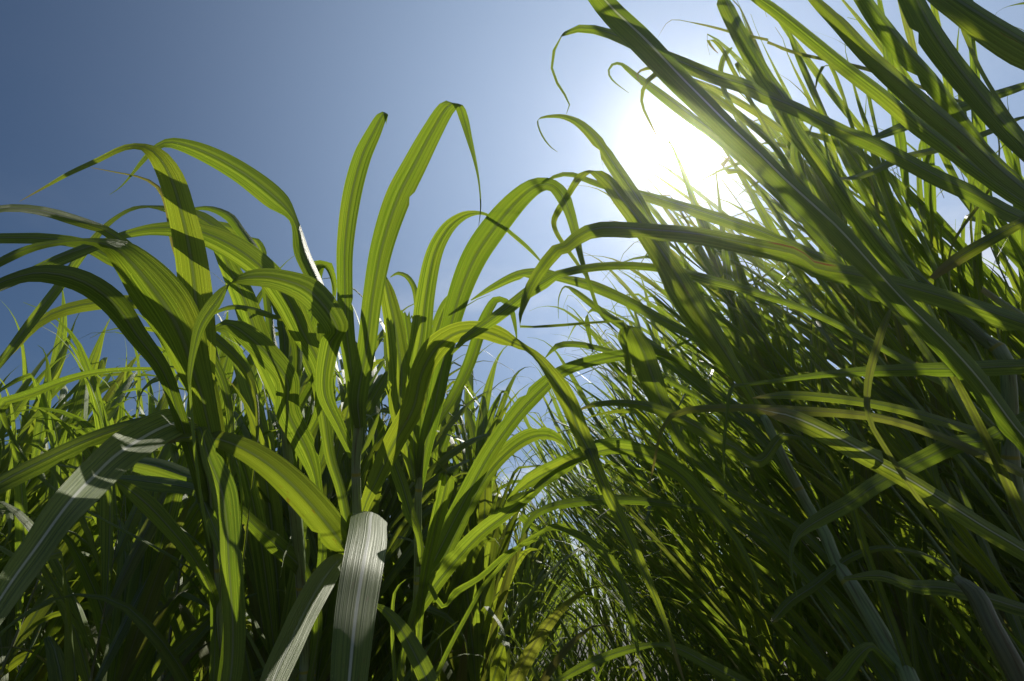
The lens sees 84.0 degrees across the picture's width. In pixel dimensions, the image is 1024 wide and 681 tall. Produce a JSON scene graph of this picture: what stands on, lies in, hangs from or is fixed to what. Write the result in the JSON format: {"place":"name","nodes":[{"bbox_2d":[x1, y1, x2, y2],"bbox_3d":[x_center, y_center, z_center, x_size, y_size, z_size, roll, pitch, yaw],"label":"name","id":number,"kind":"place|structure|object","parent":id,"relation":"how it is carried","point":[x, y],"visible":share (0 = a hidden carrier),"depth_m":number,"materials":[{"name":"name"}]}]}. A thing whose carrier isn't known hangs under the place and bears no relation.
{"place":"outdoors","nodes":[
{"label":"outdoors","id":0,"kind":"place"},
{"bbox_2d":[0,0,1023,630],"label":"sky","id":1,"kind":"structure","parent":0,"point":[290,90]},
{"bbox_2d":[517,631,826,680],"bbox_3d":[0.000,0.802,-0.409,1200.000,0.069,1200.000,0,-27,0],"label":"ground","id":2,"kind":"structure","parent":0,"point":[633,669],"depth_m":21.02,"materials":[{"name":"soil"}]},
{"bbox_2d":[0,332,77,545],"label":"cane plant","id":3,"kind":"object","parent":2,"relation":"on","point":[17,406],"visible":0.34,"depth_m":2.23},
{"bbox_2d":[0,345,143,671],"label":"cane plant","id":4,"kind":"object","parent":2,"relation":"on","point":[41,425],"visible":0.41,"depth_m":1.96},
{"bbox_2d":[4,319,148,680],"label":"cane plant","id":5,"kind":"object","parent":2,"relation":"on","point":[78,397],"visible":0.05,"depth_m":2.44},
{"bbox_2d":[0,324,152,656],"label":"cane plant","id":6,"kind":"object","parent":2,"relation":"on","point":[38,496],"visible":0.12,"depth_m":2.56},
{"bbox_2d":[0,291,155,634],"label":"cane plant","id":7,"kind":"object","parent":2,"relation":"on","point":[59,350],"visible":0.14,"depth_m":2.41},
{"bbox_2d":[0,366,164,680],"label":"cane plant","id":8,"kind":"object","parent":2,"relation":"on","point":[34,666],"visible":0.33,"depth_m":1.83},
{"bbox_2d":[20,358,187,680],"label":"cane plant","id":9,"kind":"object","parent":2,"relation":"on","point":[151,407],"visible":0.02,"depth_m":3.27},
{"bbox_2d":[40,342,168,680],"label":"cane plant","id":10,"kind":"object","parent":2,"relation":"on","point":[87,612],"visible":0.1,"depth_m":2.23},
{"bbox_2d":[34,403,188,630],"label":"cane plant","id":11,"kind":"object","parent":2,"relation":"on","point":[181,507],"depth_m":2.42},
{"bbox_2d":[0,143,259,680],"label":"cane plant","id":12,"kind":"object","parent":2,"relation":"on","point":[165,301],"visible":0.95,"depth_m":0.76,"materials":[{"name":"plant"}]},
{"bbox_2d":[69,371,199,526],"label":"cane plant","id":13,"kind":"object","parent":2,"relation":"on","point":[135,379],"visible":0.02,"depth_m":3.56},
{"bbox_2d":[0,302,314,680],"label":"cane plant","id":14,"kind":"object","parent":2,"relation":"on","point":[130,649],"visible":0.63,"depth_m":1.26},
{"bbox_2d":[0,138,335,680],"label":"cane plant","id":15,"kind":"object","parent":2,"relation":"on","point":[234,245],"visible":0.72,"depth_m":0.99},
{"bbox_2d":[0,255,336,680],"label":"cane plant","id":16,"kind":"object","parent":2,"relation":"on","point":[95,607],"visible":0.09,"depth_m":1.68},
{"bbox_2d":[0,310,341,680],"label":"cane plant","id":17,"kind":"object","parent":2,"relation":"on","point":[47,580],"visible":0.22,"depth_m":1.61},
{"bbox_2d":[88,313,277,680],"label":"cane plant","id":18,"kind":"object","parent":2,"relation":"on","point":[199,611],"visible":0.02,"depth_m":2.09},
{"bbox_2d":[12,272,467,680],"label":"cane plant","id":19,"kind":"object","parent":2,"relation":"on","point":[265,567],"visible":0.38,"depth_m":1.28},
{"bbox_2d":[113,304,462,680],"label":"cane plant","id":20,"kind":"object","parent":2,"relation":"on","point":[189,620],"visible":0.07,"depth_m":1.51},
{"bbox_2d":[243,332,387,619],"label":"cane plant","id":21,"kind":"object","parent":2,"relation":"on","point":[341,378],"depth_m":2.54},
{"bbox_2d":[162,311,519,680],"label":"cane plant","id":22,"kind":"object","parent":2,"relation":"on","point":[390,577],"visible":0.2,"depth_m":1.56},
{"bbox_2d":[156,295,540,680],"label":"cane plant","id":23,"kind":"object","parent":2,"relation":"on","point":[435,467],"visible":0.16,"depth_m":1.67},
{"bbox_2d":[247,378,524,680],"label":"cane plant","id":24,"kind":"object","parent":2,"relation":"on","point":[454,472],"visible":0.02,"depth_m":2.10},
{"bbox_2d":[166,100,684,680],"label":"cane plant","id":25,"kind":"object","parent":2,"relation":"on","point":[356,538],"visible":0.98,"depth_m":0.88,"materials":[{"name":"plant"}]},
{"bbox_2d":[333,342,521,676],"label":"cane plant","id":26,"kind":"object","parent":2,"relation":"on","point":[376,669],"visible":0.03,"depth_m":2.72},
{"bbox_2d":[335,383,529,680],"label":"cane plant","id":27,"kind":"object","parent":2,"relation":"on","point":[500,417],"visible":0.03,"depth_m":2.09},
{"bbox_2d":[323,277,547,680],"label":"cane plant","id":28,"kind":"object","parent":2,"relation":"on","point":[440,625],"visible":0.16,"depth_m":1.59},
{"bbox_2d":[396,371,559,667],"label":"cane plant","id":29,"kind":"object","parent":2,"relation":"on","point":[471,407],"visible":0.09,"depth_m":2.67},
{"bbox_2d":[449,346,515,680],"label":"cane plant","id":30,"kind":"object","parent":2,"relation":"on","point":[486,613],"visible":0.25,"depth_m":1.70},
{"bbox_2d":[380,367,618,680],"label":"cane plant","id":31,"kind":"object","parent":2,"relation":"on","point":[524,662],"visible":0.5,"depth_m":1.70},
{"bbox_2d":[492,490,547,679],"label":"cane plant","id":32,"kind":"object","parent":2,"relation":"on","point":[517,626],"visible":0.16,"depth_m":4.48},
{"bbox_2d":[503,645,545,680],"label":"cane plant","id":33,"kind":"object","parent":2,"relation":"on","point":[528,675],"visible":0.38,"depth_m":2.14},
{"bbox_2d":[504,640,550,677],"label":"cane plant","id":34,"kind":"object","parent":2,"relation":"on","point":[535,659],"visible":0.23,"depth_m":3.28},
{"bbox_2d":[505,646,549,680],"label":"cane plant","id":35,"kind":"object","parent":2,"relation":"on","point":[537,664],"visible":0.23,"depth_m":2.77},
{"bbox_2d":[502,609,564,680],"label":"cane plant","id":36,"kind":"object","parent":2,"relation":"on","point":[538,658],"visible":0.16,"depth_m":2.77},
{"bbox_2d":[495,475,573,673],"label":"cane plant","id":37,"kind":"object","parent":2,"relation":"on","point":[532,558],"visible":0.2,"depth_m":4.68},
{"bbox_2d":[498,544,583,674],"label":"cane plant","id":38,"kind":"object","parent":2,"relation":"on","point":[527,609],"visible":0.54,"depth_m":3.65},
{"bbox_2d":[501,642,582,680],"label":"cane plant","id":39,"kind":"object","parent":2,"relation":"on","point":[516,659],"visible":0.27,"depth_m":2.21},
{"bbox_2d":[513,633,583,680],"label":"cane plant","id":40,"kind":"object","parent":2,"relation":"on","point":[568,662],"visible":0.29,"depth_m":3.23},
{"bbox_2d":[541,631,566,680],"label":"cane plant","id":41,"kind":"object","parent":2,"relation":"on","point":[564,643],"visible":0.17,"depth_m":4.42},
{"bbox_2d":[505,652,603,680],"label":"cane plant","id":42,"kind":"object","parent":2,"relation":"on","point":[547,664],"visible":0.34,"depth_m":2.83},
{"bbox_2d":[499,485,609,677],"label":"cane plant","id":43,"kind":"object","parent":2,"relation":"on","point":[540,557],"visible":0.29,"depth_m":4.96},
{"bbox_2d":[512,639,617,680],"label":"cane plant","id":44,"kind":"object","parent":2,"relation":"on","point":[536,676],"visible":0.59,"depth_m":1.97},
{"bbox_2d":[381,177,761,680],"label":"cane plant","id":45,"kind":"object","parent":2,"relation":"on","point":[440,557],"visible":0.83,"depth_m":1.02,"materials":[{"name":"plant"}]},
{"bbox_2d":[505,600,640,680],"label":"cane plant","id":46,"kind":"object","parent":2,"relation":"on","point":[588,673],"visible":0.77,"depth_m":2.12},
{"bbox_2d":[496,389,650,680],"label":"cane plant","id":47,"kind":"object","parent":2,"relation":"on","point":[555,537],"visible":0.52,"depth_m":4.35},
{"bbox_2d":[539,632,608,676],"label":"cane plant","id":48,"kind":"object","parent":2,"relation":"on","point":[553,650],"visible":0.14,"depth_m":3.70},
{"bbox_2d":[553,608,599,680],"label":"cane plant","id":49,"kind":"object","parent":2,"relation":"on","point":[576,645],"visible":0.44,"depth_m":4.48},
{"bbox_2d":[523,443,644,680],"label":"cane plant","id":50,"kind":"object","parent":2,"relation":"on","point":[608,609],"visible":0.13,"depth_m":4.87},
{"bbox_2d":[546,640,629,680],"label":"cane plant","id":51,"kind":"object","parent":2,"relation":"on","point":[600,676],"visible":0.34,"depth_m":3.43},
{"bbox_2d":[518,361,662,680],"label":"cane plant","id":52,"kind":"object","parent":2,"relation":"on","point":[561,418],"visible":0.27,"depth_m":4.90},
{"bbox_2d":[556,618,634,680],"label":"cane plant","id":53,"kind":"object","parent":2,"relation":"on","point":[593,640],"visible":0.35,"depth_m":4.59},
{"bbox_2d":[508,377,700,675],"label":"cane plant","id":54,"kind":"object","parent":2,"relation":"on","point":[563,434],"visible":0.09,"depth_m":4.91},
{"bbox_2d":[596,646,620,680],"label":"cane plant","id":55,"kind":"object","parent":2,"relation":"on","point":[614,674],"visible":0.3,"depth_m":3.97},
{"bbox_2d":[517,425,705,680],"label":"cane plant","id":56,"kind":"object","parent":2,"relation":"on","point":[582,517],"visible":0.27,"depth_m":4.32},
{"bbox_2d":[573,638,662,680],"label":"cane plant","id":57,"kind":"object","parent":2,"relation":"on","point":[595,675],"visible":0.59,"depth_m":2.26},
{"bbox_2d":[535,394,705,676],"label":"cane plant","id":58,"kind":"object","parent":2,"relation":"on","point":[622,484],"visible":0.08,"depth_m":4.58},
{"bbox_2d":[608,656,634,680],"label":"cane plant","id":59,"kind":"object","parent":2,"relation":"on","point":[619,669],"visible":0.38,"depth_m":3.83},
{"bbox_2d":[561,449,703,680],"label":"cane plant","id":60,"kind":"object","parent":2,"relation":"on","point":[653,636],"visible":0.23,"depth_m":2.71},
{"bbox_2d":[562,536,704,677],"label":"cane plant","id":61,"kind":"object","parent":2,"relation":"on","point":[621,603],"visible":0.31,"depth_m":3.25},
{"bbox_2d":[615,631,668,680],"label":"cane plant","id":62,"kind":"object","parent":2,"relation":"on","point":[647,670],"visible":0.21,"depth_m":3.92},
{"bbox_2d":[566,301,721,677],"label":"cane plant","id":63,"kind":"object","parent":2,"relation":"on","point":[613,397],"visible":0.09,"depth_m":3.89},
{"bbox_2d":[585,415,716,680],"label":"cane plant","id":64,"kind":"object","parent":2,"relation":"on","point":[699,631],"visible":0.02,"depth_m":4.75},
{"bbox_2d":[584,455,722,654],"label":"cane plant","id":65,"kind":"object","parent":2,"relation":"on","point":[702,641],"visible":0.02,"depth_m":3.77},
{"bbox_2d":[609,619,701,680],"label":"cane plant","id":66,"kind":"object","parent":2,"relation":"on","point":[636,668],"visible":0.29,"depth_m":3.10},
{"bbox_2d":[554,334,759,662],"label":"cane plant","id":67,"kind":"object","parent":2,"relation":"on","point":[625,392],"visible":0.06,"depth_m":4.50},
{"bbox_2d":[566,431,753,680],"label":"cane plant","id":68,"kind":"object","parent":2,"relation":"on","point":[678,626],"visible":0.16,"depth_m":2.65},
{"bbox_2d":[567,461,757,679],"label":"cane plant","id":69,"kind":"object","parent":2,"relation":"on","point":[640,534],"visible":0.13,"depth_m":2.89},
{"bbox_2d":[549,391,783,680],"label":"cane plant","id":70,"kind":"object","parent":2,"relation":"on","point":[660,584],"visible":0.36,"depth_m":1.70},
{"bbox_2d":[576,417,760,678],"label":"cane plant","id":71,"kind":"object","parent":2,"relation":"on","point":[650,543],"visible":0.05,"depth_m":3.60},
{"bbox_2d":[628,624,715,680],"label":"cane plant","id":72,"kind":"object","parent":2,"relation":"on","point":[688,642],"visible":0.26,"depth_m":2.05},
{"bbox_2d":[511,365,834,680],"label":"cane plant","id":73,"kind":"object","parent":2,"relation":"on","point":[657,517],"visible":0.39,"depth_m":1.81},
{"bbox_2d":[527,288,840,680],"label":"cane plant","id":74,"kind":"object","parent":2,"relation":"on","point":[663,495],"visible":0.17,"depth_m":2.17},
{"bbox_2d":[517,428,859,680],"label":"cane plant","id":75,"kind":"object","parent":2,"relation":"on","point":[731,606],"visible":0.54,"depth_m":1.46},
{"bbox_2d":[585,274,802,676],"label":"cane plant","id":76,"kind":"object","parent":2,"relation":"on","point":[662,365],"visible":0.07,"depth_m":2.72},
{"bbox_2d":[471,114,919,680],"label":"cane plant","id":77,"kind":"object","parent":2,"relation":"on","point":[681,290],"visible":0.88,"depth_m":0.90,"materials":[{"name":"plant"}]},
{"bbox_2d":[530,295,861,680],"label":"cane plant","id":78,"kind":"object","parent":2,"relation":"on","point":[700,421],"visible":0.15,"depth_m":2.80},
{"bbox_2d":[644,636,751,680],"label":"cane plant","id":79,"kind":"object","parent":2,"relation":"on","point":[662,668],"visible":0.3,"depth_m":2.32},
{"bbox_2d":[558,305,855,680],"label":"cane plant","id":80,"kind":"object","parent":2,"relation":"on","point":[757,621],"visible":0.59,"depth_m":1.21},
{"bbox_2d":[561,317,874,677],"bbox_3d":[0.978,0.890,2.539,1.366,2.565,1.061,6,-28,-11],"label":"cane plant","id":81,"kind":"object","parent":2,"relation":"on","point":[804,609],"visible":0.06,"depth_m":2.90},
{"bbox_2d":[566,254,897,670],"bbox_3d":[1.059,0.645,2.688,1.396,3.085,1.270,12,-30,-16],"label":"cane plant","id":82,"kind":"object","parent":2,"relation":"on","point":[655,331],"visible":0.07,"depth_m":2.89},
{"bbox_2d":[558,377,905,680],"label":"cane plant","id":83,"kind":"object","parent":2,"relation":"on","point":[758,543],"visible":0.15,"depth_m":2.06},
{"bbox_2d":[451,0,1023,542],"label":"cane plant","id":84,"kind":"object","parent":2,"relation":"on","point":[875,242],"visible":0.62,"depth_m":0.90,"materials":[{"name":"plant"}]},
{"bbox_2d":[559,316,923,680],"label":"cane plant","id":85,"kind":"object","parent":2,"relation":"on","point":[814,659],"visible":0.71,"depth_m":1.14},
{"bbox_2d":[496,394,989,679],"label":"cane field","id":86,"kind":"structure","parent":2,"relation":"on","point":[567,623],"depth_m":6.24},
{"bbox_2d":[519,0,1023,596],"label":"cane plant","id":87,"kind":"object","parent":2,"relation":"on","point":[957,138],"visible":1,"depth_m":0.61,"materials":[{"name":"plant"}]},
{"bbox_2d":[563,309,986,680],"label":"cane plant","id":88,"kind":"object","parent":2,"relation":"on","point":[966,628],"visible":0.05,"depth_m":2.27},
{"bbox_2d":[553,545,1023,680],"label":"cane plant","id":89,"kind":"object","parent":2,"relation":"on","point":[1009,655],"visible":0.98,"depth_m":0.80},
{"bbox_2d":[582,252,997,680],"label":"cane plant","id":90,"kind":"object","parent":2,"relation":"on","point":[624,285],"visible":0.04,"depth_m":3.23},
{"bbox_2d":[584,332,1004,680],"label":"cane plant","id":91,"kind":"object","parent":2,"relation":"on","point":[932,673],"visible":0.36,"depth_m":1.45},
{"bbox_2d":[642,361,957,654],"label":"cane plant","id":92,"kind":"object","parent":2,"relation":"on","point":[768,482],"visible":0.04,"depth_m":2.77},
{"bbox_2d":[578,185,1023,680],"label":"cane plant","id":93,"kind":"object","parent":2,"relation":"on","point":[980,557],"visible":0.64,"depth_m":1.18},
{"bbox_2d":[601,140,1004,680],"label":"cane plant","id":94,"kind":"object","parent":2,"relation":"on","point":[738,275],"visible":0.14,"depth_m":1.93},
{"bbox_2d":[585,255,1023,658],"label":"cane plant","id":95,"kind":"object","parent":2,"relation":"on","point":[985,509],"visible":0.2,"depth_m":1.56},
{"bbox_2d":[621,388,993,680],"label":"cane plant","id":96,"kind":"object","parent":2,"relation":"on","point":[970,674],"visible":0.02,"depth_m":2.47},
{"bbox_2d":[638,168,978,585],"bbox_3d":[1.503,0.489,2.460,1.606,3.209,1.050,-5,-27,10],"label":"cane plant","id":97,"kind":"object","parent":2,"relation":"on","point":[728,230],"visible":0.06,"depth_m":2.78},
{"bbox_2d":[615,145,1015,680],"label":"cane plant","id":98,"kind":"object","parent":2,"relation":"on","point":[752,351],"visible":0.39,"depth_m":1.55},
{"bbox_2d":[609,160,1023,680],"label":"cane plant","id":99,"kind":"object","parent":2,"relation":"on","point":[935,649],"visible":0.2,"depth_m":1.76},
{"bbox_2d":[609,220,1023,612],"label":"cane plant","id":100,"kind":"object","parent":2,"relation":"on","point":[718,293],"visible":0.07,"depth_m":2.10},
{"bbox_2d":[644,160,1016,579],"bbox_3d":[1.528,0.411,2.300,1.725,3.200,0.914,2,-27,-3],"label":"cane plant","id":101,"kind":"object","parent":2,"relation":"on","point":[748,274],"visible":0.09,"depth_m":2.67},
{"bbox_2d":[661,95,1023,630],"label":"cane plant","id":102,"kind":"object","parent":2,"relation":"on","point":[807,284],"visible":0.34,"depth_m":1.56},
{"bbox_2d":[725,278,959,678],"bbox_3d":[1.739,0.945,2.980,1.053,2.838,1.680,-24,-38,35],"label":"cane plant","id":103,"kind":"object","parent":2,"relation":"on","point":[815,448],"depth_m":3.00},
{"bbox_2d":[663,34,1023,518],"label":"cane plant","id":104,"kind":"object","parent":2,"relation":"on","point":[855,160],"visible":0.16,"depth_m":1.83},
{"bbox_2d":[669,202,1020,680],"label":"cane plant","id":105,"kind":"object","parent":2,"relation":"on","point":[1015,589],"visible":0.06,"depth_m":2.57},
{"bbox_2d":[708,292,987,478],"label":"cane plant","id":106,"kind":"object","parent":2,"relation":"on","point":[793,313],"visible":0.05,"depth_m":2.58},
{"bbox_2d":[681,354,1020,642],"bbox_3d":[1.636,0.852,2.058,1.456,2.192,1.081,13,-30,-24],"label":"cane plant","id":107,"kind":"object","parent":2,"relation":"on","point":[913,531],"visible":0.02,"depth_m":2.20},
{"bbox_2d":[691,16,1015,672],"bbox_3d":[1.457,0.213,2.149,1.707,3.363,1.162,13,-27,-18],"label":"cane plant","id":108,"kind":"object","parent":2,"relation":"on","point":[768,268],"visible":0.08,"depth_m":2.34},
{"bbox_2d":[692,0,1016,680],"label":"cane plant","id":109,"kind":"object","parent":2,"relation":"on","point":[819,191],"visible":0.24,"depth_m":1.60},
{"bbox_2d":[712,149,1023,677],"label":"cane plant","id":110,"kind":"object","parent":2,"relation":"on","point":[920,438],"visible":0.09,"depth_m":1.73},
{"bbox_2d":[733,205,1018,559],"bbox_3d":[1.743,0.612,1.822,1.943,2.416,1.169,17,-32,-30],"label":"cane plant","id":111,"kind":"object","parent":2,"relation":"on","point":[822,289],"visible":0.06,"depth_m":2.10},
{"bbox_2d":[750,0,1023,653],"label":"cane plant","id":112,"kind":"object","parent":2,"relation":"on","point":[911,251],"visible":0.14,"depth_m":1.74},
{"bbox_2d":[787,447,987,679],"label":"cane plant","id":113,"kind":"object","parent":2,"relation":"on","point":[961,653],"depth_m":2.84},
{"bbox_2d":[787,385,1021,667],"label":"cane plant","id":114,"kind":"object","parent":2,"relation":"on","point":[940,558],"depth_m":2.87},
{"bbox_2d":[798,0,1023,628],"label":"cane plant","id":115,"kind":"object","parent":2,"relation":"on","point":[949,234],"visible":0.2,"depth_m":1.74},
{"bbox_2d":[837,426,1003,680],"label":"cane plant","id":116,"kind":"object","parent":2,"relation":"on","point":[971,618],"depth_m":2.98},
{"bbox_2d":[847,166,1015,399],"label":"cane plant","id":117,"kind":"object","parent":2,"relation":"on","point":[906,223],"visible":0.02,"depth_m":2.54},
{"bbox_2d":[856,197,1020,358],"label":"cane plant","id":118,"kind":"object","parent":2,"relation":"on","point":[1002,281],"visible":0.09,"depth_m":2.42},
{"bbox_2d":[937,142,1023,278],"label":"cane plant","id":119,"kind":"object","parent":2,"relation":"on","point":[997,267],"visible":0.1,"depth_m":2.46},
{"bbox_2d":[941,634,1001,680],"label":"cane plant","id":120,"kind":"object","parent":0,"point":[957,648],"visible":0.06,"depth_m":2.40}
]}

